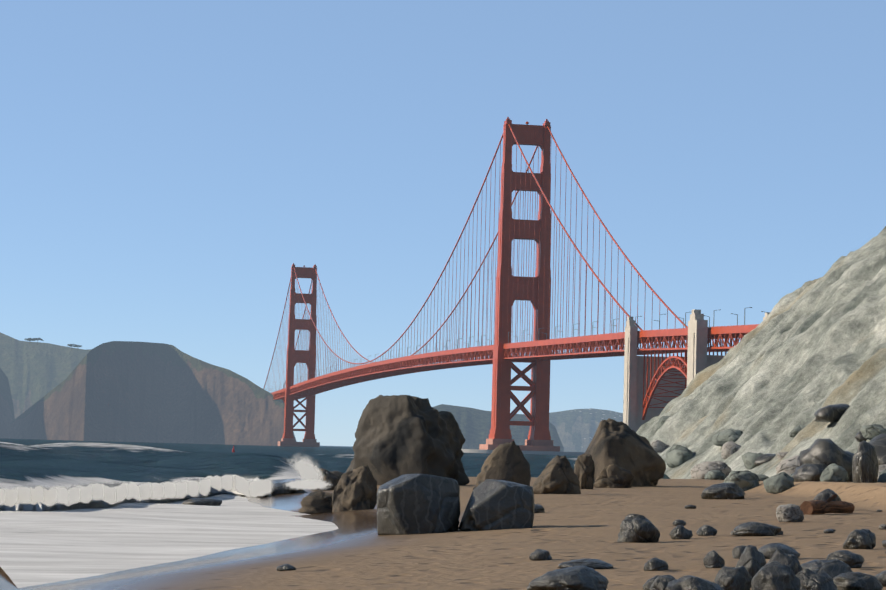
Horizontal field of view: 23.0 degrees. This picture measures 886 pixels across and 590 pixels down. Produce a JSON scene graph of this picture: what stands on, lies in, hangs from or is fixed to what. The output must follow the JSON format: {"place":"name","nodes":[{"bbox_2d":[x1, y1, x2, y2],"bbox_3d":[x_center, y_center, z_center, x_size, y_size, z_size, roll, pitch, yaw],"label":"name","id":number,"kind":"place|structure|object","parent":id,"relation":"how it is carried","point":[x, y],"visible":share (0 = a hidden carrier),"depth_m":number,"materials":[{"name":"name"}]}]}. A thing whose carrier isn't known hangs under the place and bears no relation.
{"place":"outdoors","nodes":[
{"label":"outdoors","id":0,"kind":"place"},
{"bbox_2d":[0,368,14,438],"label":"hill ridge","id":1,"kind":"structure","parent":0,"point":[7,417],"depth_m":3464.24,"materials":[{"name":"stone"}]},
{"bbox_2d":[0,332,90,418],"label":"hill ridge","id":2,"kind":"structure","parent":0,"point":[34,372],"depth_m":4108.93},
{"bbox_2d":[2,473,271,489],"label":"breaking wave","id":3,"kind":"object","parent":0,"point":[118,484],"depth_m":77.05,"materials":[{"name":"liquid"}]},
{"bbox_2d":[9,341,296,445],"bbox_3d":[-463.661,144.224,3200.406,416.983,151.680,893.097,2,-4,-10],"label":"headland","id":4,"kind":"structure","parent":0,"point":[123,391],"depth_m":3033.90,"materials":[{"name":"stone"}]},
{"bbox_2d":[0,438,669,587],"bbox_3d":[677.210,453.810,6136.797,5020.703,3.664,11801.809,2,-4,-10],"label":"sea water","id":5,"kind":"structure","parent":0,"point":[39,547],"depth_m":69.98,"materials":[{"name":"teal liquid"}]},
{"bbox_2d":[0,488,4,504],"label":"wave foam","id":6,"kind":"object","parent":5,"relation":"on","point":[2,495],"visible":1,"depth_m":63.13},
{"bbox_2d":[1,488,17,506],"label":"wave foam","id":7,"kind":"object","parent":5,"relation":"on","point":[11,500],"visible":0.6,"depth_m":63.47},
{"bbox_2d":[10,486,31,506],"bbox_3d":[-12.462,5.703,63.812,1.455,1.181,0.176,-1,-5,33],"label":"wave foam","id":8,"kind":"object","parent":5,"relation":"on","point":[23,494],"visible":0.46,"depth_m":63.65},
{"bbox_2d":[25,485,44,503],"bbox_3d":[-12.108,5.715,63.964,1.453,1.183,0.177,-1,-5,33],"label":"wave foam","id":9,"kind":"object","parent":5,"relation":"on","point":[37,495],"visible":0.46,"depth_m":63.80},
{"bbox_2d":[36,486,57,506],"bbox_3d":[-11.752,5.728,64.117,1.451,1.186,0.178,-1,-5,33],"label":"wave foam","id":10,"kind":"object","parent":5,"relation":"on","point":[50,498],"visible":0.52,"depth_m":63.92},
{"bbox_2d":[46,486,68,506],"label":"wave foam","id":11,"kind":"object","parent":5,"relation":"on","point":[62,495],"visible":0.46,"depth_m":65.36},
{"bbox_2d":[59,486,80,506],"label":"wave foam","id":12,"kind":"object","parent":5,"relation":"on","point":[74,495],"visible":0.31,"depth_m":66.85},
{"bbox_2d":[70,485,92,504],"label":"wave foam","id":13,"kind":"object","parent":5,"relation":"on","point":[86,493],"visible":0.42,"depth_m":68.41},
{"bbox_2d":[83,483,104,501],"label":"wave foam","id":14,"kind":"object","parent":5,"relation":"on","point":[98,492],"visible":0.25,"depth_m":70.06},
{"bbox_2d":[94,483,116,503],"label":"wave foam","id":15,"kind":"object","parent":5,"relation":"on","point":[110,494],"visible":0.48,"depth_m":71.72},
{"bbox_2d":[108,483,127,504],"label":"wave foam","id":16,"kind":"object","parent":5,"relation":"on","point":[121,492],"visible":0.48,"depth_m":73.54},
{"bbox_2d":[112,482,140,502],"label":"wave foam","id":17,"kind":"object","parent":5,"relation":"on","point":[133,491],"visible":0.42,"depth_m":75.25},
{"bbox_2d":[0,491,271,511],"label":"breaking wave","id":18,"kind":"object","parent":5,"relation":"on","point":[39,506],"depth_m":70.02,"materials":[{"name":"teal liquid"}]},
{"bbox_2d":[128,483,152,501],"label":"wave foam","id":19,"kind":"object","parent":5,"relation":"on","point":[145,490],"visible":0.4,"depth_m":76.60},
{"bbox_2d":[146,482,163,499],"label":"wave foam","id":20,"kind":"object","parent":5,"relation":"on","point":[157,490],"visible":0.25,"depth_m":78.02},
{"bbox_2d":[153,482,175,499],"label":"wave foam","id":21,"kind":"object","parent":5,"relation":"on","point":[169,489],"visible":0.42,"depth_m":79.49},
{"bbox_2d":[161,481,187,499],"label":"wave foam","id":22,"kind":"object","parent":5,"relation":"on","point":[181,490],"visible":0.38,"depth_m":82.00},
{"bbox_2d":[176,480,198,498],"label":"wave foam","id":23,"kind":"object","parent":5,"relation":"on","point":[192,488],"visible":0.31,"depth_m":84.67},
{"bbox_2d":[191,478,211,497],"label":"wave foam","id":24,"kind":"object","parent":5,"relation":"on","point":[204,487],"visible":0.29,"depth_m":87.52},
{"bbox_2d":[198,475,222,493],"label":"wave foam","id":25,"kind":"object","parent":5,"relation":"on","point":[216,486],"visible":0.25,"depth_m":91.50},
{"bbox_2d":[213,475,234,492],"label":"wave foam","id":26,"kind":"object","parent":5,"relation":"on","point":[227,482],"visible":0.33,"depth_m":96.31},
{"bbox_2d":[218,474,242,493],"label":"wave foam","id":27,"kind":"object","parent":5,"relation":"on","point":[234,489],"visible":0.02,"depth_m":96.70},
{"bbox_2d":[234,476,259,496],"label":"wave foam","id":28,"kind":"object","parent":5,"relation":"on","point":[242,485],"visible":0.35,"depth_m":94.70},
{"bbox_2d":[248,479,272,496],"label":"wave foam","id":29,"kind":"object","parent":5,"relation":"on","point":[260,488],"visible":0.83,"depth_m":92.51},
{"bbox_2d":[286,453,314,487],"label":"wave splash","id":30,"kind":"object","parent":5,"relation":"in","point":[304,459],"depth_m":86.40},
{"bbox_2d":[282,478,330,489],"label":"wave foam","id":31,"kind":"object","parent":5,"relation":"on","point":[301,484],"visible":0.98,"depth_m":83.61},
{"bbox_2d":[283,455,330,487],"bbox_3d":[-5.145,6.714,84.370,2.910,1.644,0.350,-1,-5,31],"label":"wave splash","id":32,"kind":"object","parent":5,"relation":"on","point":[307,470],"visible":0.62,"depth_m":84.45,"materials":[{"name":"liquid"}]},
{"bbox_2d":[278,438,559,451],"bbox_3d":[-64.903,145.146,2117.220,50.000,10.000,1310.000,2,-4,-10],"label":"bridge piers","id":33,"kind":"structure","parent":5,"relation":"in","point":[530,445],"depth_m":1481.26,"materials":[{"name":"concrete"}]},
{"bbox_2d":[263,117,758,439],"bbox_3d":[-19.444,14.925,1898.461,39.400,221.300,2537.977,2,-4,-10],"label":"suspension bridge","id":34,"kind":"structure","parent":5,"relation":"on","point":[511,288],"depth_m":1493.62,"materials":[{"name":"metal"}]},
{"bbox_2d":[265,307,767,389],"bbox_3d":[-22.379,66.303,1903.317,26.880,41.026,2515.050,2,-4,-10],"label":"street lamps","id":35,"kind":"object","parent":34,"relation":"on","point":[546,336],"visible":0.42,"depth_m":1365.49,"materials":[{"name":"metal"}]},
{"bbox_2d":[284,309,769,431],"bbox_3d":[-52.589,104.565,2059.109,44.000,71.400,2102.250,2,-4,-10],"label":"bridge pylons","id":36,"kind":"object","parent":34,"relation":"attached to","point":[699,359],"visible":0.31,"depth_m":1148.66,"materials":[{"name":"concrete"}]},
{"bbox_2d":[461,449,584,455],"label":"tower pier base","id":37,"kind":"object","parent":5,"relation":"in","point":[526,452],"visible":0.58,"depth_m":1466.21,"materials":[{"name":"concrete"}]},
{"bbox_2d":[0,477,885,589],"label":"beach sand","id":38,"kind":"structure","parent":0,"point":[354,551],"depth_m":39.97,"materials":[{"name":"sand"}]},
{"bbox_2d":[182,498,221,505],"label":"sea rock","id":39,"kind":"object","parent":38,"relation":"on","point":[205,501],"visible":0.73,"depth_m":79.79,"materials":[{"name":"stone"}]},
{"bbox_2d":[276,564,295,570],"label":"sea rock","id":40,"kind":"object","parent":38,"relation":"on","point":[286,567],"visible":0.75,"depth_m":32.34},
{"bbox_2d":[271,482,307,494],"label":"sea rock","id":41,"kind":"object","parent":38,"relation":"on","point":[278,489],"visible":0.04,"depth_m":97.31,"materials":[{"name":"stone"}]},
{"bbox_2d":[299,490,332,513],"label":"boulder","id":42,"kind":"object","parent":38,"relation":"on","point":[318,502],"visible":0.67,"depth_m":73.38,"materials":[{"name":"stone"}]},
{"bbox_2d":[311,468,343,490],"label":"boulder","id":43,"kind":"object","parent":38,"relation":"on","point":[333,477],"visible":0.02,"depth_m":101.07,"materials":[{"name":"stone"}]},
{"bbox_2d":[332,465,376,511],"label":"boulder","id":44,"kind":"object","parent":38,"relation":"on","point":[355,489],"visible":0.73,"depth_m":72.68,"materials":[{"name":"stone"}]},
{"bbox_2d":[346,395,468,484],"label":"boulder","id":45,"kind":"object","parent":38,"relation":"on","point":[396,436],"visible":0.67,"depth_m":107.91,"materials":[{"name":"stone"}]},
{"bbox_2d":[377,474,459,534],"bbox_3d":[-0.573,4.865,50.188,1.924,1.492,1.587,2,-4,-2],"label":"block boulder","id":46,"kind":"object","parent":38,"relation":"on","point":[408,504],"visible":0.81,"depth_m":49.50,"materials":[{"name":"stone"}]},
{"bbox_2d":[458,479,534,530],"bbox_3d":[1.244,4.841,49.877,1.759,1.214,1.451,2,-4,-2],"label":"block boulder","id":47,"kind":"object","parent":38,"relation":"on","point":[492,504],"visible":0.83,"depth_m":49.21,"materials":[{"name":"stone"}]},
{"bbox_2d":[473,441,530,489],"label":"boulder","id":48,"kind":"object","parent":38,"relation":"on","point":[508,461],"visible":0.67,"depth_m":88.94,"materials":[{"name":"stone"}]},
{"bbox_2d":[534,504,544,512],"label":"rock","id":49,"kind":"object","parent":38,"relation":"on","point":[538,508],"visible":0.35,"depth_m":61.92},
{"bbox_2d":[529,549,551,560],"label":"hump rock","id":50,"kind":"object","parent":38,"relation":"on","point":[538,555],"visible":0.83,"depth_m":32.51,"materials":[{"name":"stone"}]},
{"bbox_2d":[533,455,580,493],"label":"boulder","id":51,"kind":"object","parent":38,"relation":"on","point":[557,475],"visible":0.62,"depth_m":82.46,"materials":[{"name":"stone"}]},
{"bbox_2d":[527,565,608,589],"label":"flat rock","id":52,"kind":"object","parent":38,"relation":"on","point":[582,577],"visible":1,"depth_m":24.71,"materials":[{"name":"stone"}]},
{"bbox_2d":[574,454,594,488],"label":"slab boulder","id":53,"kind":"object","parent":38,"relation":"on","point":[584,469],"visible":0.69,"depth_m":98.39,"materials":[{"name":"stone"}]},
{"bbox_2d":[558,559,612,568],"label":"flat rock","id":54,"kind":"object","parent":38,"relation":"on","point":[595,563],"visible":0.75,"depth_m":30.07,"materials":[{"name":"stone"}]},
{"bbox_2d":[594,464,633,487],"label":"boulder","id":55,"kind":"object","parent":38,"relation":"on","point":[613,476],"visible":0.88,"depth_m":108.68,"materials":[{"name":"stone"}]},
{"bbox_2d":[584,418,665,486],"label":"boulder","id":56,"kind":"object","parent":38,"relation":"on","point":[624,446],"visible":0.58,"depth_m":112.24,"materials":[{"name":"stone"}]},
{"bbox_2d":[617,514,659,542],"bbox_3d":[3.680,4.407,40.890,0.804,0.585,0.663,2,-4,-2],"label":"rock","id":57,"kind":"object","parent":38,"relation":"on","point":[636,528],"visible":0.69,"depth_m":40.67,"materials":[{"name":"stone"}]},
{"bbox_2d":[643,575,659,589],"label":"rock","id":58,"kind":"object","parent":38,"relation":"on","point":[648,584],"visible":0.31,"depth_m":24.58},
{"bbox_2d":[644,557,668,570],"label":"rock","id":59,"kind":"object","parent":38,"relation":"on","point":[654,564],"visible":0.81,"depth_m":29.37,"materials":[{"name":"stone"}]},
{"bbox_2d":[650,575,674,589],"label":"rock","id":60,"kind":"object","parent":38,"relation":"on","point":[661,582],"visible":0.71,"depth_m":23.50,"materials":[{"name":"stone"}]},
{"bbox_2d":[672,519,685,525],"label":"stone","id":61,"kind":"object","parent":38,"relation":"on","point":[678,522],"visible":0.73,"depth_m":48.76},
{"bbox_2d":[669,525,692,538],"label":"rock","id":62,"kind":"object","parent":38,"relation":"on","point":[679,532],"visible":0.88,"depth_m":41.75,"materials":[{"name":"stone"}]},
{"bbox_2d":[684,505,695,508],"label":"stone","id":63,"kind":"object","parent":38,"relation":"on","point":[690,507],"visible":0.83,"depth_m":63.91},
{"bbox_2d":[666,575,723,589],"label":"rock","id":64,"kind":"object","parent":38,"relation":"on","point":[689,582],"visible":1,"depth_m":23.04,"materials":[{"name":"stone"}]},
{"bbox_2d":[696,525,716,535],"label":"rock","id":65,"kind":"object","parent":38,"relation":"on","point":[706,530],"visible":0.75,"depth_m":42.88,"materials":[{"name":"stone"}]},
{"bbox_2d":[691,461,730,478],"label":"talus","id":66,"kind":"structure","parent":38,"relation":"on","point":[700,471],"depth_m":159.26,"materials":[{"name":"stone"}]},
{"bbox_2d":[703,550,724,567],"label":"rock","id":67,"kind":"object","parent":38,"relation":"on","point":[713,559],"visible":0.88,"depth_m":29.55,"materials":[{"name":"stone"}]},
{"bbox_2d":[705,470,725,479],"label":"talus","id":68,"kind":"structure","parent":38,"relation":"on","point":[715,475],"depth_m":146.88,"materials":[{"name":"stone"}]},
{"bbox_2d":[701,483,744,498],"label":"rock","id":69,"kind":"object","parent":38,"relation":"on","point":[726,491],"visible":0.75,"depth_m":75.47,"materials":[{"name":"stone"}]},
{"bbox_2d":[714,566,751,589],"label":"rock","id":70,"kind":"object","parent":38,"relation":"on","point":[729,578],"visible":0.9,"depth_m":24.56,"materials":[{"name":"stone"}]},
{"bbox_2d":[732,545,746,558],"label":"rock","id":71,"kind":"object","parent":38,"relation":"on","point":[737,551],"visible":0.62,"depth_m":32.41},
{"bbox_2d":[723,470,758,490],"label":"rock","id":72,"kind":"object","parent":38,"relation":"on","point":[745,480],"visible":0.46,"depth_m":99.16,"materials":[{"name":"stone"}]},
{"bbox_2d":[735,545,765,587],"bbox_3d":[3.604,3.211,25.591,0.407,0.535,0.335,2,-4,-2],"label":"rock","id":73,"kind":"object","parent":38,"relation":"on","point":[752,560],"visible":0.44,"depth_m":25.51,"materials":[{"name":"stone"}]},
{"bbox_2d":[733,522,780,535],"bbox_3d":[6.100,4.570,42.440,0.802,0.294,0.778,-1,-5,33],"label":"rock","id":74,"kind":"object","parent":38,"relation":"on","point":[753,529],"visible":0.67,"depth_m":42.18,"materials":[{"name":"stone"}]},
{"bbox_2d":[756,474,768,480],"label":"talus","id":75,"kind":"structure","parent":38,"relation":"on","point":[762,477],"depth_m":142.96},
{"bbox_2d":[751,561,800,589],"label":"rock","id":76,"kind":"object","parent":38,"relation":"on","point":[774,575],"visible":1,"depth_m":23.53,"materials":[{"name":"stone"}]},
{"bbox_2d":[763,472,793,493],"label":"rock","id":77,"kind":"object","parent":38,"relation":"on","point":[780,482],"visible":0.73,"depth_m":87.64,"materials":[{"name":"stone"}]},
{"bbox_2d":[758,543,799,558],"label":"rock","id":78,"kind":"object","parent":38,"relation":"on","point":[768,551],"visible":0.6,"depth_m":32.42,"materials":[{"name":"stone"}]},
{"bbox_2d":[767,549,798,574],"bbox_3d":[3.810,3.135,24.557,0.438,0.535,0.361,2,-4,-2],"label":"rock","id":79,"kind":"object","parent":38,"relation":"on","point":[780,556],"visible":0.33,"depth_m":24.50,"materials":[{"name":"stone"}]},
{"bbox_2d":[776,504,803,521],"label":"pale rock","id":80,"kind":"object","parent":38,"relation":"on","point":[789,513],"visible":0.92,"depth_m":50.51,"materials":[{"name":"stone"}]},
{"bbox_2d":[787,554,802,571],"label":"rock","id":81,"kind":"object","parent":38,"relation":"on","point":[792,556],"visible":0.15,"depth_m":25.91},
{"bbox_2d":[792,463,826,481],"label":"talus","id":82,"kind":"structure","parent":38,"relation":"on","point":[807,472],"depth_m":96.96,"materials":[{"name":"stone"}]},
{"bbox_2d":[796,569,836,589],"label":"rock","id":83,"kind":"object","parent":38,"relation":"on","point":[817,579],"visible":0.75,"depth_m":24.06,"materials":[{"name":"stone"}]},
{"bbox_2d":[799,439,853,481],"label":"boulder","id":84,"kind":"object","parent":38,"relation":"on","point":[827,452],"visible":0.42,"depth_m":97.67,"materials":[{"name":"stone"}]},
{"bbox_2d":[813,489,840,500],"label":"rock","id":85,"kind":"object","parent":38,"relation":"on","point":[825,495],"visible":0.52,"depth_m":62.60,"materials":[{"name":"stone"}]},
{"bbox_2d":[801,559,852,577],"bbox_3d":[4.727,3.376,26.623,0.590,0.288,0.642,5,-5,-39],"label":"rock","id":86,"kind":"object","parent":38,"relation":"on","point":[833,568],"visible":0.44,"depth_m":26.46,"materials":[{"name":"stone"}]},
{"bbox_2d":[800,494,854,514],"bbox_3d":[10.414,5.641,58.536,0.507,0.607,2.600,-1,-5,36],"label":"driftwood log","id":87,"kind":"object","parent":38,"relation":"on","point":[817,507],"visible":0.92,"depth_m":58.17,"materials":[{"name":"wood"}]},
{"bbox_2d":[823,529,833,532],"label":"stone","id":88,"kind":"object","parent":38,"relation":"on","point":[828,531],"visible":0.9,"depth_m":43.78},
{"bbox_2d":[820,463,848,481],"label":"rock","id":89,"kind":"object","parent":38,"relation":"on","point":[833,472],"visible":0.79,"depth_m":90.83,"materials":[{"name":"stone"}]},
{"bbox_2d":[826,550,864,567],"bbox_3d":[5.401,3.555,29.208,0.480,0.254,0.377,-1,-5,29],"label":"rock","id":90,"kind":"object","parent":38,"relation":"on","point":[851,559],"visible":0.65,"depth_m":29.06,"materials":[{"name":"stone"}]},
{"bbox_2d":[833,572,882,589],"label":"rock","id":91,"kind":"object","parent":38,"relation":"on","point":[854,581],"visible":0.92,"depth_m":24.65,"materials":[{"name":"stone"}]},
{"bbox_2d":[843,529,875,548],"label":"rock","id":92,"kind":"object","parent":38,"relation":"on","point":[861,539],"visible":0.81,"depth_m":35.26,"materials":[{"name":"stone"}]},
{"bbox_2d":[852,441,878,482],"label":"boulder","id":93,"kind":"object","parent":38,"relation":"on","point":[865,467],"visible":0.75,"depth_m":85.24,"materials":[{"name":"stone"}]},
{"bbox_2d":[875,570,885,586],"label":"rock","id":94,"kind":"object","parent":38,"relation":"on","point":[881,577],"visible":0.48,"depth_m":25.59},
{"bbox_2d":[878,524,885,529],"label":"stone","id":95,"kind":"object","parent":38,"relation":"on","point":[882,526],"visible":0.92,"depth_m":46.37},
{"bbox_2d":[0,0,885,445],"label":"sky","id":96,"kind":"structure","parent":0,"point":[167,167],"materials":[{"name":"blue"}]},
{"bbox_2d":[433,404,563,451],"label":"distant hill","id":97,"kind":"structure","parent":0,"point":[474,424],"depth_m":7710.32,"materials":[{"name":"grey stone"}]},
{"bbox_2d":[549,408,622,451],"bbox_3d":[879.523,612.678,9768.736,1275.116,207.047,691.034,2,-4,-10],"label":"distant hill","id":98,"kind":"structure","parent":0,"point":[576,429],"depth_m":9711.35,"materials":[{"name":"stone"}]},
{"bbox_2d":[574,226,885,478],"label":"rocky slope","id":99,"kind":"structure","parent":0,"point":[805,352],"depth_m":189.74,"materials":[{"name":"stone"}]},
{"bbox_2d":[650,439,669,452],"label":"talus","id":100,"kind":"structure","parent":99,"relation":"on","point":[657,445],"depth_m":207.84,"materials":[{"name":"stone"}]},
{"bbox_2d":[657,416,670,428],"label":"talus","id":101,"kind":"structure","parent":99,"relation":"on","point":[662,420],"depth_m":212.93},
{"bbox_2d":[666,445,692,467],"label":"talus","id":102,"kind":"structure","parent":99,"relation":"on","point":[677,455],"depth_m":188.89,"materials":[{"name":"stone"}]},
{"bbox_2d":[712,428,743,445],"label":"talus","id":103,"kind":"structure","parent":99,"relation":"on","point":[720,438],"depth_m":180.34,"materials":[{"name":"stone"}]},
{"bbox_2d":[721,441,741,458],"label":"talus","id":104,"kind":"structure","parent":99,"relation":"on","point":[729,448],"depth_m":175.84,"materials":[{"name":"stone"}]},
{"bbox_2d":[728,435,739,441],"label":"talus","id":105,"kind":"structure","parent":99,"relation":"on","point":[733,438],"depth_m":179.41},
{"bbox_2d":[742,452,762,469],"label":"talus","id":106,"kind":"structure","parent":99,"relation":"on","point":[749,458],"depth_m":163.73,"materials":[{"name":"stone"}]},
{"bbox_2d":[754,454,775,465],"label":"talus","id":107,"kind":"structure","parent":99,"relation":"on","point":[762,459],"depth_m":162.83,"materials":[{"name":"stone"}]},
{"bbox_2d":[776,452,787,458],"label":"rock","id":108,"kind":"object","parent":99,"relation":"on","point":[780,455],"visible":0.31,"depth_m":157.57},
{"bbox_2d":[775,455,799,474],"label":"talus","id":109,"kind":"structure","parent":99,"relation":"on","point":[789,466],"depth_m":128.11,"materials":[{"name":"stone"}]},
{"bbox_2d":[789,425,804,436],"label":"talus","id":110,"kind":"structure","parent":99,"relation":"on","point":[795,431],"depth_m":162.46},
{"bbox_2d":[814,404,849,421],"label":"talus","id":111,"kind":"structure","parent":99,"relation":"on","point":[832,413],"depth_m":151.06,"materials":[{"name":"stone"}]},
{"bbox_2d":[855,431,866,441],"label":"talus","id":112,"kind":"structure","parent":99,"relation":"on","point":[859,437],"depth_m":128.63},
{"bbox_2d":[860,424,885,438],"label":"talus","id":113,"kind":"structure","parent":99,"relation":"on","point":[870,431],"depth_m":126.93,"materials":[{"name":"stone"}]},
{"bbox_2d":[869,433,885,464],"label":"talus","id":114,"kind":"structure","parent":99,"relation":"on","point":[878,442],"depth_m":107.11,"materials":[{"name":"stone"}]},
{"bbox_2d":[877,469,885,482],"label":"talus","id":115,"kind":"structure","parent":99,"relation":"on","point":[882,477],"depth_m":98.67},
{"bbox_2d":[878,464,885,477],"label":"talus","id":116,"kind":"structure","parent":99,"relation":"on","point":[882,468],"depth_m":100.96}
]}

